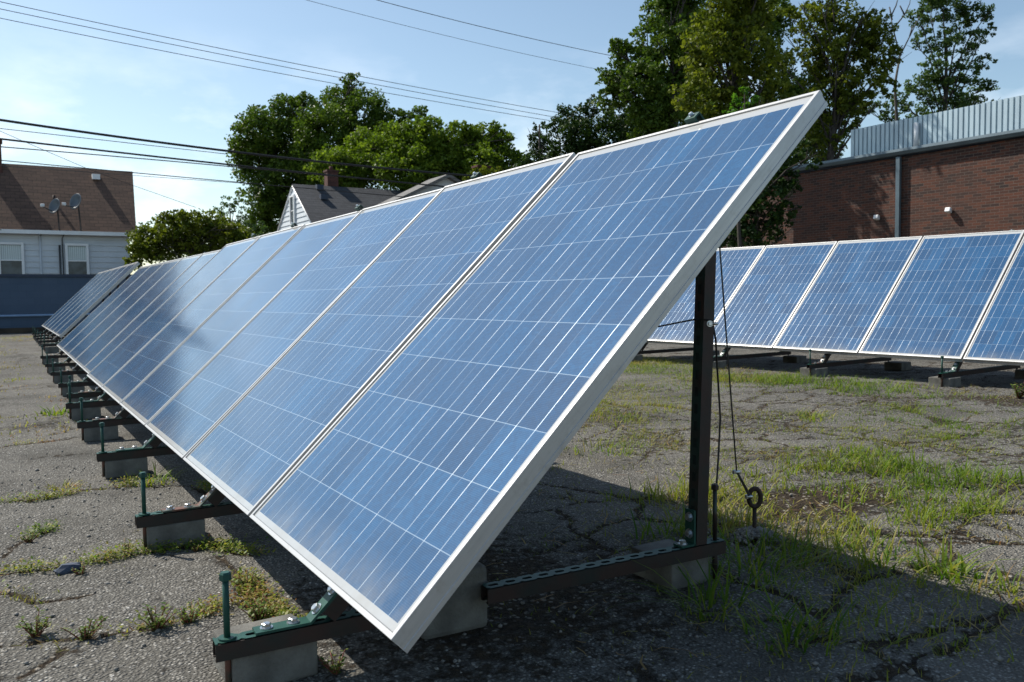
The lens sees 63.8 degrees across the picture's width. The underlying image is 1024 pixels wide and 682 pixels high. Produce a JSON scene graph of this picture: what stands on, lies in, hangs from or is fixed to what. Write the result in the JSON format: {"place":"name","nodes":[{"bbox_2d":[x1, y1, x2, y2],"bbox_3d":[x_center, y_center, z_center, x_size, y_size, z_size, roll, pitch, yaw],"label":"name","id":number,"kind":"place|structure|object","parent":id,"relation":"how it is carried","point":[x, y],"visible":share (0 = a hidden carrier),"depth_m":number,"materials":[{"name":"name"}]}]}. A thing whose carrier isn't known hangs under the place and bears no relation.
{"place":"outdoors","nodes":[
{"label":"outdoors","id":0,"kind":"place"},
{"bbox_2d":[0,274,132,333],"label":"blue block wall","id":1,"kind":"structure","parent":0,"point":[29,301],"depth_m":23.83,"materials":[{"name":"paint"}]},
{"bbox_2d":[0,146,334,176],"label":"overhead wire","id":2,"kind":"object","parent":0,"point":[148,159],"visible":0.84,"depth_m":28.14,"materials":[{"name":"metal"}]},
{"bbox_2d":[0,160,403,196],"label":"overhead wire","id":3,"kind":"object","parent":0,"point":[194,178],"visible":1,"depth_m":28.74,"materials":[{"name":"metal"}]},
{"bbox_2d":[0,138,444,186],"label":"overhead wire","id":4,"kind":"object","parent":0,"point":[211,162],"visible":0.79,"depth_m":28.82,"materials":[{"name":"metal"}]},
{"bbox_2d":[0,119,471,176],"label":"overhead wire","id":5,"kind":"object","parent":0,"point":[146,140],"visible":0.93,"depth_m":28.99,"materials":[{"name":"metal"}]},
{"bbox_2d":[0,18,550,120],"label":"overhead wire","id":6,"kind":"object","parent":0,"point":[260,69],"visible":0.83,"depth_m":33.25,"materials":[{"name":"metal"}]},
{"bbox_2d":[1,9,562,118],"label":"overhead wire","id":7,"kind":"object","parent":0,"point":[261,62],"visible":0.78,"depth_m":32.84,"materials":[{"name":"metal"}]},
{"bbox_2d":[0,1,623,123],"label":"overhead wire","id":8,"kind":"object","parent":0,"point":[273,59],"visible":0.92,"depth_m":32.77,"materials":[{"name":"metal"}]},
{"bbox_2d":[375,175,461,205],"bbox_3d":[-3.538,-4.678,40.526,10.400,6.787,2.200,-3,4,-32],"label":"grey gable house","id":9,"kind":"structure","parent":0,"point":[444,180],"depth_m":39.36,"materials":[{"name":"white"}]},
{"bbox_2d":[0,331,1023,681],"bbox_3d":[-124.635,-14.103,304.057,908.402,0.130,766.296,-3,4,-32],"label":"ground","id":10,"kind":"structure","parent":0,"point":[490,651],"depth_m":2.77,"materials":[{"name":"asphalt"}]},
{"bbox_2d":[14,607,51,637],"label":"weed plant","id":11,"kind":"object","parent":10,"relation":"on","point":[37,631],"visible":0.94,"depth_m":2.16,"materials":[{"name":"green plant"}]},
{"bbox_2d":[43,358,58,364],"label":"concrete block","id":12,"kind":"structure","parent":10,"relation":"on","point":[56,360],"depth_m":11.86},
{"bbox_2d":[40,345,68,363],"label":"mounting rack","id":13,"kind":"object","parent":12,"relation":"on","point":[61,352],"visible":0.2,"depth_m":11.89,"materials":[{"name":"metal"}]},
{"bbox_2d":[57,265,150,348],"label":"solar panel","id":14,"kind":"object","parent":13,"relation":"attached to","point":[96,312],"visible":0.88,"depth_m":11.89,"materials":[{"name":"glass"}]},
{"bbox_2d":[48,366,65,373],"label":"concrete block","id":15,"kind":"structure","parent":10,"relation":"on","point":[56,369],"depth_m":10.56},
{"bbox_2d":[45,352,76,372],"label":"mounting rack","id":16,"kind":"object","parent":15,"relation":"on","point":[59,364],"visible":0.23,"depth_m":10.59,"materials":[{"name":"metal"}]},
{"bbox_2d":[61,262,164,353],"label":"solar panel","id":17,"kind":"object","parent":16,"relation":"attached to","point":[93,324],"visible":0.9,"depth_m":10.90,"materials":[{"name":"glass"}]},
{"bbox_2d":[0,140,135,273],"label":"white house","id":18,"kind":"structure","parent":10,"relation":"on","point":[34,239],"depth_m":33.43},
{"bbox_2d":[0,242,24,273],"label":"window","id":19,"kind":"structure","parent":18,"relation":"in","point":[11,253],"depth_m":32.05,"materials":[{"name":"glass"}]},
{"bbox_2d":[62,193,81,230],"bbox_3d":[-17.440,-5.120,32.601,0.704,1.452,0.756,-3,4,-32],"label":"satellite dish","id":20,"kind":"object","parent":18,"relation":"on","point":[75,201],"visible":1,"depth_m":32.61,"materials":[{"name":"grey metal"}]},
{"bbox_2d":[65,243,89,273],"bbox_3d":[-17.537,-3.233,33.198,0.840,1.392,0.120,-3,4,-32],"label":"window","id":21,"kind":"structure","parent":18,"relation":"in","point":[76,255],"depth_m":33.22,"materials":[{"name":"glass"}]},
{"bbox_2d":[50,359,87,382],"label":"mounting rack","id":22,"kind":"object","parent":10,"relation":"on","point":[77,367],"visible":0.22,"depth_m":9.36,"materials":[{"name":"metal"}]},
{"bbox_2d":[67,258,181,360],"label":"solar panel","id":23,"kind":"object","parent":22,"relation":"attached to","point":[105,324],"visible":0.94,"depth_m":9.91,"materials":[{"name":"glass"}]},
{"bbox_2d":[53,562,85,574],"bbox_3d":[-1.439,0.742,2.677,0.053,0.040,0.086,2,4,42],"label":"stone","id":24,"kind":"object","parent":10,"relation":"on","point":[63,569],"visible":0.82,"depth_m":2.66,"materials":[{"name":"stone"}]},
{"bbox_2d":[34,292,110,340],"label":"mounting rack","id":25,"kind":"object","parent":10,"relation":"on","point":[48,333],"visible":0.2,"depth_m":16.71,"materials":[{"name":"metal"}]},
{"bbox_2d":[44,270,107,329],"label":"solar panel","id":26,"kind":"object","parent":25,"relation":"attached to","point":[75,298],"visible":0.63,"depth_m":17.14,"materials":[{"name":"glass"}]},
{"bbox_2d":[62,386,84,396],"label":"concrete block","id":27,"kind":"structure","parent":10,"relation":"on","point":[73,390],"depth_m":8.04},
{"bbox_2d":[58,252,204,395],"bbox_3d":[-3.778,-0.206,8.378,1.527,1.414,0.098,-3,4,-32],"label":"mounting rack","id":28,"kind":"object","parent":27,"relation":"on","point":[77,383],"visible":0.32,"depth_m":8.05,"materials":[{"name":"metal"}]},
{"bbox_2d":[74,254,201,368],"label":"solar panel","id":29,"kind":"object","parent":28,"relation":"attached to","point":[127,318],"visible":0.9,"depth_m":8.91,"materials":[{"name":"glass"}]},
{"bbox_2d":[83,250,219,372],"bbox_3d":[-3.452,-0.285,7.960,1.650,0.046,1.133,-50,26,-19],"label":"solar panel","id":30,"kind":"object","parent":28,"relation":"attached to","point":[188,273],"visible":0.56,"depth_m":8.13,"materials":[{"name":"glass"}]},
{"bbox_2d":[36,285,118,343],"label":"mounting rack","id":31,"kind":"object","parent":10,"relation":"on","point":[47,338],"visible":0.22,"depth_m":15.50,"materials":[{"name":"metal"}]},
{"bbox_2d":[46,268,114,330],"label":"solar panel","id":32,"kind":"object","parent":31,"relation":"attached to","point":[53,323],"visible":0.65,"depth_m":16.24,"materials":[{"name":"glass"}]},
{"bbox_2d":[49,266,121,332],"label":"solar panel","id":33,"kind":"object","parent":31,"relation":"attached to","point":[81,301],"visible":0.67,"depth_m":15.34,"materials":[{"name":"glass"}]},
{"bbox_2d":[61,615,107,640],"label":"weed plant","id":34,"kind":"object","parent":10,"relation":"on","point":[86,635],"visible":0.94,"depth_m":2.13,"materials":[{"name":"green plant"}]},
{"bbox_2d":[67,376,103,398],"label":"mounting rack","id":35,"kind":"object","parent":10,"relation":"on","point":[86,394],"visible":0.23,"depth_m":6.96,"materials":[{"name":"metal"}]},
{"bbox_2d":[71,407,100,419],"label":"concrete block","id":36,"kind":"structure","parent":10,"relation":"on","point":[91,412],"depth_m":6.14,"materials":[{"name":"concrete"}]},
{"bbox_2d":[39,271,132,347],"bbox_3d":[-7.549,-0.624,14.615,1.527,1.414,0.098,-3,4,-32],"label":"mounting rack","id":37,"kind":"object","parent":10,"relation":"on","point":[56,337],"visible":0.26,"depth_m":14.32,"materials":[{"name":"metal"}]},
{"bbox_2d":[52,264,128,333],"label":"solar panel","id":38,"kind":"object","parent":37,"relation":"attached to","point":[87,300],"visible":0.71,"depth_m":14.43,"materials":[{"name":"glass"}]},
{"bbox_2d":[42,266,138,351],"bbox_3d":[-6.811,-0.568,13.422,1.527,1.414,0.098,-3,4,-31],"label":"mounting rack","id":39,"kind":"object","parent":10,"relation":"on","point":[49,344],"visible":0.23,"depth_m":13.08,"materials":[{"name":"metal"}]},
{"bbox_2d":[55,262,139,337],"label":"solar panel","id":40,"kind":"object","parent":39,"relation":"attached to","point":[72,322],"visible":1,"depth_m":13.27,"materials":[{"name":"glass"}]},
{"bbox_2d":[81,425,118,441],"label":"concrete block","id":41,"kind":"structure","parent":10,"relation":"on","point":[94,434],"depth_m":5.19,"materials":[{"name":"concrete"}]},
{"bbox_2d":[77,223,297,440],"bbox_3d":[-2.091,-0.113,5.533,1.527,1.414,0.098,-3,4,-32],"label":"mounting rack","id":42,"kind":"object","parent":41,"relation":"on","point":[123,413],"visible":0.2,"depth_m":5.21,"materials":[{"name":"metal"}]},
{"bbox_2d":[101,457,147,478],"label":"concrete block","id":43,"kind":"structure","parent":10,"relation":"on","point":[119,468],"depth_m":4.12,"materials":[{"name":"concrete"}]},
{"bbox_2d":[96,204,363,476],"bbox_3d":[-1.426,-0.063,4.459,1.527,1.414,0.098,-3,4,-32],"label":"mounting rack","id":44,"kind":"object","parent":43,"relation":"on","point":[154,441],"visible":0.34,"depth_m":4.14,"materials":[{"name":"metal"}]},
{"bbox_2d":[118,461,188,486],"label":"grass tuft","id":45,"kind":"object","parent":10,"relation":"on","point":[150,482],"visible":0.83,"depth_m":4.03,"materials":[{"name":"plant"}]},
{"bbox_2d":[0,437,306,641],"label":"weeds","id":46,"kind":"object","parent":10,"relation":"on","point":[249,589],"visible":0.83,"depth_m":2.74,"materials":[{"name":"green plant"}]},
{"bbox_2d":[138,602,179,629],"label":"weed plant","id":47,"kind":"object","parent":10,"relation":"on","point":[161,621],"visible":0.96,"depth_m":2.19,"materials":[{"name":"green plant"}]},
{"bbox_2d":[141,519,205,550],"bbox_3d":[-1.242,0.688,3.010,0.195,0.088,0.190,-3,4,-31],"label":"concrete block","id":48,"kind":"object","parent":10,"relation":"on","point":[186,530],"depth_m":2.93,"materials":[{"name":"concrete"}]},
{"bbox_2d":[135,172,482,546],"bbox_3d":[-0.689,-0.007,3.269,1.527,1.414,0.098,-3,4,-32],"label":"mounting rack","id":49,"kind":"object","parent":48,"relation":"on","point":[171,514],"visible":0.3,"depth_m":2.95,"materials":[{"name":"metal"}]},
{"bbox_2d":[119,208,254,270],"bbox_3d":[-12.295,-2.793,31.266,5.782,4.411,2.669,-1,3,1],"label":"laurel bush","id":50,"kind":"object","parent":10,"relation":"on","point":[179,234],"visible":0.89,"depth_m":30.64,"materials":[{"name":"green plant"}]},
{"bbox_2d":[178,601,204,623],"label":"weed plant","id":51,"kind":"object","parent":10,"relation":"on","point":[185,617],"visible":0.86,"depth_m":2.24,"materials":[{"name":"green plant"}]},
{"bbox_2d":[210,195,267,237],"bbox_3d":[-12.782,-3.865,38.133,2.903,5.799,1.850,-1,3,-13],"label":"birch tree","id":52,"kind":"object","parent":10,"relation":"on","point":[230,212],"visible":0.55,"depth_m":37.99,"materials":[{"name":"green plant"}]},
{"bbox_2d":[239,593,272,620],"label":"weed plant","id":53,"kind":"object","parent":10,"relation":"on","point":[252,612],"visible":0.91,"depth_m":2.25,"materials":[{"name":"green plant"}]},
{"bbox_2d":[213,613,317,681],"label":"concrete block","id":54,"kind":"object","parent":10,"relation":"on","point":[288,664],"depth_m":1.88,"materials":[{"name":"concrete"}]},
{"bbox_2d":[212,112,725,681],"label":"mounting rack","id":55,"kind":"object","parent":54,"relation":"on","point":[336,620],"visible":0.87,"depth_m":2.32,"materials":[{"name":"black metal"}]},
{"bbox_2d":[249,90,827,652],"bbox_3d":[0.021,-0.046,2.241,1.650,0.046,1.028,-50,25,-20],"label":"solar panel","id":56,"kind":"object","parent":55,"relation":"attached to","point":[395,498],"visible":1,"depth_m":2.05,"materials":[{"name":"glass"}]},
{"bbox_2d":[712,327,720,530],"bbox_3d":[0.636,0.266,2.570,0.018,0.659,0.120,1,3,23],"label":"hanging wire","id":57,"kind":"object","parent":55,"relation":"hanging from","point":[716,355],"visible":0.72,"depth_m":2.61,"materials":[{"name":"metal"}]},
{"bbox_2d":[719,246,752,499],"bbox_3d":[0.716,-0.019,2.696,0.032,1.177,0.407,1,4,35],"label":"guy cable","id":58,"kind":"object","parent":55,"relation":"attached to","point":[748,495],"visible":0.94,"depth_m":2.71,"materials":[{"name":"metal"}]},
{"label":"cross channel","id":59,"kind":"object","parent":55,"relation":"on","visible":0},
{"bbox_2d":[101,224,304,403],"bbox_3d":[-2.195,-0.214,5.824,1.650,0.046,1.100,-50,25,-20],"label":"solar panel","id":60,"kind":"object","parent":59,"relation":"on","point":[158,349],"visible":0.89,"depth_m":5.76,"materials":[{"name":"glass"}]},
{"bbox_2d":[145,188,442,458],"bbox_3d":[-1.072,-0.129,4.009,1.650,0.046,1.018,-50,25,-20],"label":"solar panel","id":61,"kind":"object","parent":59,"relation":"attached to","point":[195,409],"visible":0.89,"depth_m":3.93,"materials":[{"name":"glass"}]},
{"bbox_2d":[183,152,575,515],"bbox_3d":[-0.529,-0.090,3.126,1.650,0.046,1.018,-50,25,-20],"label":"solar panel","id":62,"kind":"object","parent":59,"relation":"on","point":[259,440],"visible":0.89,"depth_m":3.01,"materials":[{"name":"glass"}]},
{"bbox_2d":[317,648,347,674],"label":"weed plant","id":63,"kind":"object","parent":10,"relation":"on","point":[333,669],"visible":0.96,"depth_m":1.92,"materials":[{"name":"green plant"}]},
{"bbox_2d":[224,72,446,235],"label":"oak tree","id":64,"kind":"object","parent":10,"relation":"on","point":[297,124],"visible":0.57,"depth_m":56.39,"materials":[{"name":"green plant"}]},
{"bbox_2d":[277,166,403,230],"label":"gabled house","id":65,"kind":"structure","parent":10,"relation":"on","point":[304,206],"depth_m":44.59,"materials":[{"name":"white"}]},
{"bbox_2d":[303,114,531,190],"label":"maple tree","id":66,"kind":"object","parent":10,"relation":"on","point":[462,151],"visible":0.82,"depth_m":49.05,"materials":[{"name":"green plant"}]},
{"bbox_2d":[420,562,486,638],"bbox_3d":[-0.189,0.677,2.217,0.190,0.170,0.190,-2,4,-28],"label":"concrete block","id":67,"kind":"object","parent":10,"relation":"on","point":[464,608],"depth_m":2.15,"materials":[{"name":"concrete"}]},
{"bbox_2d":[462,165,501,179],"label":"tree","id":68,"kind":"object","parent":10,"relation":"on","point":[482,169],"visible":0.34,"depth_m":46.06,"materials":[{"name":"green plant"}]},
{"bbox_2d":[511,121,562,167],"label":"cedar tree","id":69,"kind":"object","parent":10,"relation":"on","point":[537,152],"visible":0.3,"depth_m":43.99,"materials":[{"name":"green plant"}]},
{"bbox_2d":[540,94,649,159],"bbox_3d":[4.544,-6.629,39.963,6.429,10.714,3.913,-1,3,-10],"label":"bushy tree","id":70,"kind":"object","parent":10,"relation":"on","point":[572,129],"visible":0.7,"depth_m":39.23,"materials":[{"name":"green plant"}]},
{"bbox_2d":[564,435,645,456],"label":"grass tuft","id":71,"kind":"object","parent":10,"relation":"on","point":[608,449],"visible":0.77,"depth_m":4.63,"materials":[{"name":"plant"}]},
{"bbox_2d":[591,0,719,139],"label":"walnut tree","id":72,"kind":"object","parent":10,"relation":"on","point":[649,77],"visible":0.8,"depth_m":35.46,"materials":[{"name":"green plant"}]},
{"bbox_2d":[637,343,692,354],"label":"mounting rack","id":73,"kind":"object","parent":10,"relation":"on","point":[662,350],"visible":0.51,"depth_m":10.63,"materials":[{"name":"metal"}]},
{"bbox_2d":[646,246,765,344],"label":"solar panel","id":74,"kind":"object","parent":73,"relation":"attached to","point":[738,263],"visible":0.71,"depth_m":10.20,"materials":[{"name":"glass"}]},
{"bbox_2d":[631,539,710,590],"bbox_3d":[0.491,0.691,2.553,0.160,0.088,0.190,-3,4,-32],"label":"concrete block","id":75,"kind":"object","parent":10,"relation":"on","point":[678,580],"depth_m":2.48,"materials":[{"name":"concrete"}]},
{"bbox_2d":[607,492,751,541],"bbox_3d":[0.577,0.648,2.965,0.589,0.152,0.411,-3,4,-38],"label":"grass tuft","id":76,"kind":"object","parent":10,"relation":"on","point":[682,523],"visible":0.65,"depth_m":3.00,"materials":[{"name":"plant"}]},
{"bbox_2d":[595,535,807,623],"bbox_3d":[0.526,0.681,2.278,0.454,0.161,0.636,1,4,34],"label":"grass tuft","id":77,"kind":"object","parent":10,"relation":"on","point":[710,596],"visible":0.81,"depth_m":2.32,"materials":[{"name":"plant"}]},
{"bbox_2d":[667,0,797,247],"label":"ash tree","id":78,"kind":"object","parent":10,"relation":"on","point":[751,20],"visible":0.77,"depth_m":25.04,"materials":[{"name":"green plant"}]},
{"bbox_2d":[622,0,869,165],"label":"elm tree","id":79,"kind":"object","parent":10,"relation":"on","point":[778,25],"visible":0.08,"depth_m":43.49,"materials":[{"name":"green plant"}]},
{"bbox_2d":[721,86,774,246],"bbox_3d":[5.346,-3.045,19.266,0.940,5.739,1.687,-3,4,-32],"label":"sapling","id":80,"kind":"object","parent":10,"relation":"on","point":[754,99],"visible":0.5,"depth_m":18.99,"materials":[{"name":"green plant"}]},
{"bbox_2d":[713,347,790,360],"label":"mounting rack","id":81,"kind":"object","parent":10,"relation":"on","point":[722,355],"visible":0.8,"depth_m":9.58,"materials":[{"name":"metal"}]},
{"bbox_2d":[713,241,837,349],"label":"solar panel","id":82,"kind":"object","parent":81,"relation":"attached to","point":[768,297],"visible":0.93,"depth_m":9.43,"materials":[{"name":"glass"}]},
{"bbox_2d":[724,526,787,551],"bbox_3d":[0.854,0.685,2.904,0.252,0.066,0.206,-3,4,-32],"label":"gravel heap","id":83,"kind":"object","parent":10,"relation":"on","point":[754,532],"visible":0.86,"depth_m":2.87,"materials":[{"name":"gravel"}]},
{"bbox_2d":[746,486,762,541],"bbox_3d":[0.856,0.621,2.901,0.058,0.220,0.017,-1,3,0],"label":"ground anchor","id":84,"kind":"object","parent":83,"relation":"in","point":[758,504],"visible":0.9,"depth_m":2.89,"materials":[{"name":"metal"}]},
{"bbox_2d":[655,512,861,590],"bbox_3d":[0.771,0.664,2.594,0.682,0.153,0.667,-1,3,-4],"label":"grass tuft","id":85,"kind":"object","parent":10,"relation":"on","point":[738,558],"visible":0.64,"depth_m":2.63,"materials":[{"name":"plant"}]},
{"bbox_2d":[720,138,822,247],"bbox_3d":[6.418,-2.862,21.406,3.027,5.148,2.209,1,3,26],"label":"dark shrub","id":86,"kind":"object","parent":10,"relation":"on","point":[775,189],"visible":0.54,"depth_m":21.24,"materials":[{"name":"green plant"}]},
{"bbox_2d":[702,576,879,657],"bbox_3d":[0.726,0.707,2.107,0.534,0.123,0.404,-3,4,-32],"label":"grass tuft","id":87,"kind":"object","parent":10,"relation":"on","point":[786,638],"visible":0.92,"depth_m":2.11,"materials":[{"name":"plant"}]},
{"bbox_2d":[800,367,827,376],"bbox_3d":[3.035,0.312,8.273,0.195,0.088,0.190,-3,4,-36],"label":"concrete block","id":88,"kind":"object","parent":10,"relation":"on","point":[822,371],"depth_m":8.21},
{"bbox_2d":[780,0,909,161],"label":"linden tree","id":89,"kind":"object","parent":10,"relation":"on","point":[865,33],"visible":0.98,"depth_m":32.86,"materials":[{"name":"green plant"}]},
{"bbox_2d":[807,349,891,375],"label":"mounting rack","id":90,"kind":"object","parent":10,"relation":"on","point":[821,363],"visible":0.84,"depth_m":8.40,"materials":[{"name":"metal"}]},
{"bbox_2d":[773,236,922,355],"bbox_3d":[3.546,-0.497,8.689,0.967,0.046,1.650,4,51,54],"label":"solar panel","id":91,"kind":"object","parent":90,"relation":"attached to","point":[845,299],"visible":1,"depth_m":8.64,"materials":[{"name":"glass"}]},
{"bbox_2d":[811,517,978,584],"bbox_3d":[1.198,0.680,2.635,0.523,0.106,0.581,-3,4,-32],"label":"grass tuft","id":92,"kind":"object","parent":10,"relation":"on","point":[875,547],"visible":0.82,"depth_m":2.69,"materials":[{"name":"plant"}]},
{"bbox_2d":[884,361,910,370],"bbox_3d":[4.142,0.267,8.838,0.195,0.088,0.195,-3,4,-36],"label":"concrete block","id":93,"kind":"object","parent":10,"relation":"on","point":[897,365],"depth_m":8.77,"materials":[{"name":"concrete"}]},
{"bbox_2d":[880,0,919,120],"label":"dead tree","id":94,"kind":"object","parent":10,"relation":"on","point":[895,101],"visible":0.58,"depth_m":35.98,"materials":[{"name":"brown plant"}]},
{"bbox_2d":[867,0,1000,122],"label":"maple tree","id":95,"kind":"object","parent":10,"relation":"on","point":[955,98],"visible":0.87,"depth_m":37.94,"materials":[{"name":"green plant"}]},
{"bbox_2d":[869,531,1006,584],"bbox_3d":[1.337,0.677,2.499,0.423,0.125,0.390,-1,3,3],"label":"grass tuft","id":96,"kind":"object","parent":10,"relation":"on","point":[962,567],"visible":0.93,"depth_m":2.57,"materials":[{"name":"plant"}]},
{"bbox_2d":[928,376,960,386],"bbox_3d":[3.794,0.360,7.215,0.195,0.088,0.190,-3,4,-36],"label":"concrete block","id":97,"kind":"object","parent":10,"relation":"on","point":[947,382],"depth_m":7.16,"materials":[{"name":"concrete"}]},
{"bbox_2d":[938,229,1019,386],"bbox_3d":[4.299,-0.339,7.549,1.527,1.414,0.098,-3,4,-36],"label":"mounting rack","id":98,"kind":"object","parent":97,"relation":"on","point":[952,372],"visible":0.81,"depth_m":7.32,"materials":[{"name":"metal"}]},
{"bbox_2d":[859,230,1023,361],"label":"solar panel","id":99,"kind":"object","parent":98,"relation":"attached to","point":[936,306],"visible":1,"depth_m":7.83,"materials":[{"name":"glass"}]},
{"bbox_2d":[963,237,1023,365],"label":"solar panel","id":100,"kind":"object","parent":98,"relation":"attached to","point":[998,338],"visible":1,"depth_m":7.19,"materials":[{"name":"glass"}]},
{"bbox_2d":[944,555,1023,604],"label":"grass tuft","id":101,"kind":"object","parent":10,"relation":"on","point":[1005,589],"visible":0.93,"depth_m":2.42,"materials":[{"name":"plant"}]},
{"bbox_2d":[0,335,1023,681],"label":"grass","id":102,"kind":"structure","parent":0,"point":[890,463],"depth_m":3.56,"materials":[{"name":"plant"}]},
{"bbox_2d":[0,0,1023,273],"label":"sky","id":103,"kind":"structure","parent":0,"point":[49,77],"materials":[{"name":"blue"}]},
{"bbox_2d":[723,95,1023,247],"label":"brick building","id":104,"kind":"structure","parent":0,"point":[913,177],"depth_m":21.58,"materials":[{"name":"brick"}]},
{"bbox_3d":[-2.136,0.493,6.800,0.195,0.088,0.195,-3,4,-32],"label":"concrete block","id":105,"kind":"object","parent":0,"visible":0},
{"bbox_2d":[65,233,256,418],"bbox_3d":[-2.670,-0.157,6.470,1.527,1.414,0.098,-3,4,-31],"label":"mounting rack","id":106,"kind":"object","parent":105,"relation":"on","point":[105,396],"visible":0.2,"depth_m":6.16,"materials":[{"name":"metal"}]},
{"bbox_2d":[87,236,259,386],"bbox_3d":[-2.808,-0.260,6.814,1.650,0.046,1.190,-50,25,-20],"label":"solar panel","id":107,"kind":"object","parent":106,"relation":"attached to","point":[145,332],"visible":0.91,"depth_m":6.76,"materials":[{"name":"glass"}]},
{"label":"cross channel","id":108,"kind":"object","parent":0,"visible":0},
{"bbox_2d":[120,210,360,425],"bbox_3d":[-1.622,-0.169,4.900,1.650,0.046,1.037,-50,25,-20],"label":"solar panel","id":109,"kind":"object","parent":108,"relation":"on","point":[164,382],"visible":0.92,"depth_m":4.84,"materials":[{"name":"glass"}]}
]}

